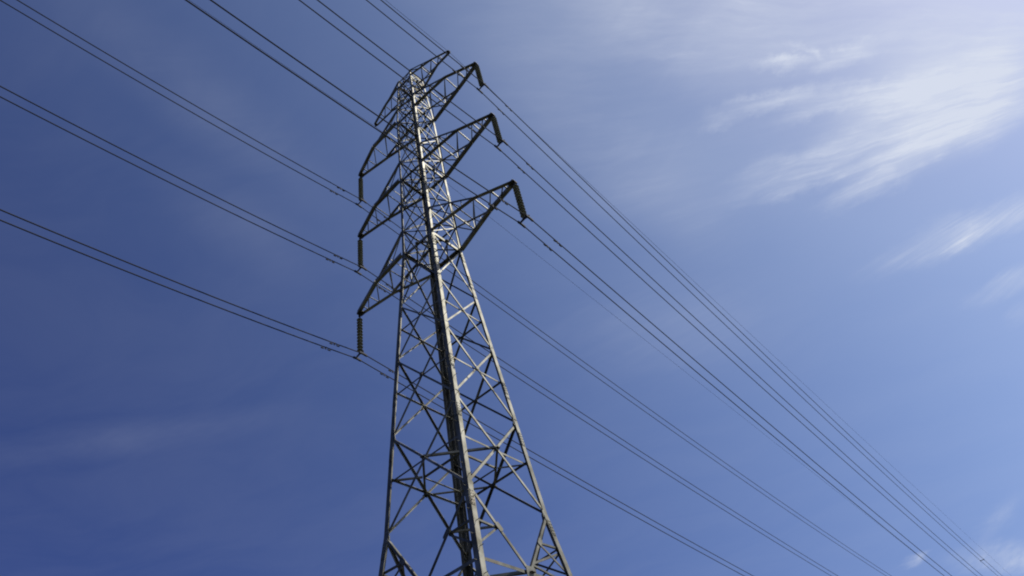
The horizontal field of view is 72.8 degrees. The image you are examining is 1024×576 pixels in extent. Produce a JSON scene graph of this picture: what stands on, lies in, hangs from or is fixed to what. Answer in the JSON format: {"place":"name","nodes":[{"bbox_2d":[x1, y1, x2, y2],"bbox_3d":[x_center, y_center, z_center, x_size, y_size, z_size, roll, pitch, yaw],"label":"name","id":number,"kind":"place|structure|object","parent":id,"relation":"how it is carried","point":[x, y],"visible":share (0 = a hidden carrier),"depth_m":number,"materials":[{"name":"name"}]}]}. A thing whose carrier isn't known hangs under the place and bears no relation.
{"place":"outdoors","nodes":[
{"label":"outdoors","id":0,"kind":"place"},
{"bbox_2d":[0,0,1023,575],"label":"sky","id":1,"kind":"structure","parent":0,"point":[843,179],"materials":[{"name":"blue"}]},
{"bbox_3d":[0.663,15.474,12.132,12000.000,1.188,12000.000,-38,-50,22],"label":"ground","id":2,"kind":"structure","parent":0,"visible":0},
{"bbox_2d":[357,50,572,575],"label":"lattice tower","id":3,"kind":"structure","parent":2,"relation":"on","point":[463,488],"depth_m":25.75,"materials":[{"name":"metal"}]},
{"bbox_2d":[353,315,367,361],"bbox_3d":[-6.673,2.103,30.457,0.479,2.471,0.400,-38,-50,22],"label":"insulator string","id":4,"kind":"object","parent":3,"relation":"hanging from","point":[360,335],"visible":0.99,"depth_m":30.27,"materials":[{"name":"ceramic"}]},
{"bbox_2d":[0,219,743,575],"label":"conductor wire","id":5,"kind":"object","parent":4,"relation":"hanging from","point":[322,347],"visible":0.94,"depth_m":27.65,"materials":[{"name":"metal"}]},
{"bbox_2d":[0,209,752,575],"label":"conductor wire","id":6,"kind":"object","parent":4,"relation":"hanging from","point":[330,343],"visible":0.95,"depth_m":27.29,"materials":[{"name":"metal"}]},
{"bbox_2d":[354,239,366,275],"bbox_3d":[-7.473,-1.665,34.209,0.479,2.471,0.400,-38,-50,22],"label":"insulator string","id":7,"kind":"object","parent":3,"relation":"hanging from","point":[360,253],"visible":0.98,"depth_m":33.98,"materials":[{"name":"ceramic"}]},
{"bbox_2d":[0,96,830,575],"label":"conductor wire","id":8,"kind":"object","parent":7,"relation":"hanging from","point":[340,264],"visible":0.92,"depth_m":31.48,"materials":[{"name":"metal"}]},
{"bbox_2d":[0,86,837,575],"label":"conductor wire","id":9,"kind":"object","parent":7,"relation":"hanging from","point":[352,262],"visible":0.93,"depth_m":31.21,"materials":[{"name":"metal"}]},
{"bbox_2d":[356,176,366,207],"bbox_3d":[-8.243,-5.343,37.862,0.479,2.471,0.400,-38,-50,22],"label":"insulator string","id":10,"kind":"object","parent":3,"relation":"hanging from","point":[360,189],"visible":0.99,"depth_m":37.63,"materials":[{"name":"ceramic"}]},
{"bbox_2d":[0,0,885,575],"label":"conductor wire","id":11,"kind":"object","parent":10,"relation":"hanging from","point":[374,216],"visible":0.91,"depth_m":35.72,"materials":[{"name":"metal"}]},
{"bbox_2d":[17,0,890,575],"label":"conductor wire","id":12,"kind":"object","parent":10,"relation":"hanging from","point":[389,220],"visible":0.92,"depth_m":35.61,"materials":[{"name":"metal"}]},
{"bbox_2d":[474,65,488,93],"bbox_3d":[-1.617,-10.488,34.392,0.479,2.471,0.400,-38,-50,22],"label":"insulator string","id":13,"kind":"object","parent":3,"relation":"hanging from","point":[478,73],"visible":0.94,"depth_m":34.13,"materials":[{"name":"ceramic"}]},
{"bbox_2d":[366,0,997,575],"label":"conductor wire","id":14,"kind":"object","parent":13,"relation":"hanging from","point":[628,232],"visible":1,"depth_m":39.30,"materials":[{"name":"metal"}]},
{"bbox_2d":[381,0,1000,574],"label":"conductor wire","id":15,"kind":"object","parent":13,"relation":"hanging from","point":[641,236],"visible":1,"depth_m":39.65,"materials":[{"name":"metal"}]},
{"bbox_2d":[491,116,507,151],"bbox_3d":[-0.662,-6.952,30.643,0.479,2.471,0.400,-38,-50,22],"label":"insulator string","id":16,"kind":"object","parent":3,"relation":"hanging from","point":[496,128],"visible":0.91,"depth_m":30.41,"materials":[{"name":"ceramic"}]},
{"bbox_2d":[299,0,976,575],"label":"conductor wire","id":17,"kind":"object","parent":16,"relation":"hanging from","point":[585,228],"visible":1,"depth_m":32.41,"materials":[{"name":"metal"}]},
{"bbox_2d":[317,0,980,574],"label":"conductor wire","id":18,"kind":"object","parent":16,"relation":"hanging from","point":[599,230],"visible":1,"depth_m":32.46,"materials":[{"name":"metal"}]},
{"bbox_2d":[512,183,533,227],"bbox_3d":[0.308,-3.317,26.801,0.479,2.471,0.400,-38,-50,22],"label":"insulator string","id":19,"kind":"object","parent":3,"relation":"hanging from","point":[519,199],"visible":0.94,"depth_m":26.59,"materials":[{"name":"ceramic"}]},
{"bbox_2d":[185,0,943,575],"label":"conductor wire","id":20,"kind":"object","parent":19,"relation":"hanging from","point":[509,216],"visible":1,"depth_m":24.76,"materials":[{"name":"metal"}]},
{"bbox_2d":[210,0,951,575],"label":"conductor wire","id":21,"kind":"object","parent":19,"relation":"hanging from","point":[524,214],"visible":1,"depth_m":24.89,"materials":[{"name":"metal"}]},
{"bbox_2d":[189,0,910,549],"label":"power line","id":22,"kind":"object","parent":3,"relation":"attached to","point":[501,226],"visible":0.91,"depth_m":47.66,"materials":[{"name":"metal"}]},
{"bbox_2d":[388,2,1006,571],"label":"earth wire","id":23,"kind":"object","parent":3,"relation":"attached to","point":[624,216],"visible":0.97,"depth_m":51.36,"materials":[{"name":"metal"}]}
]}

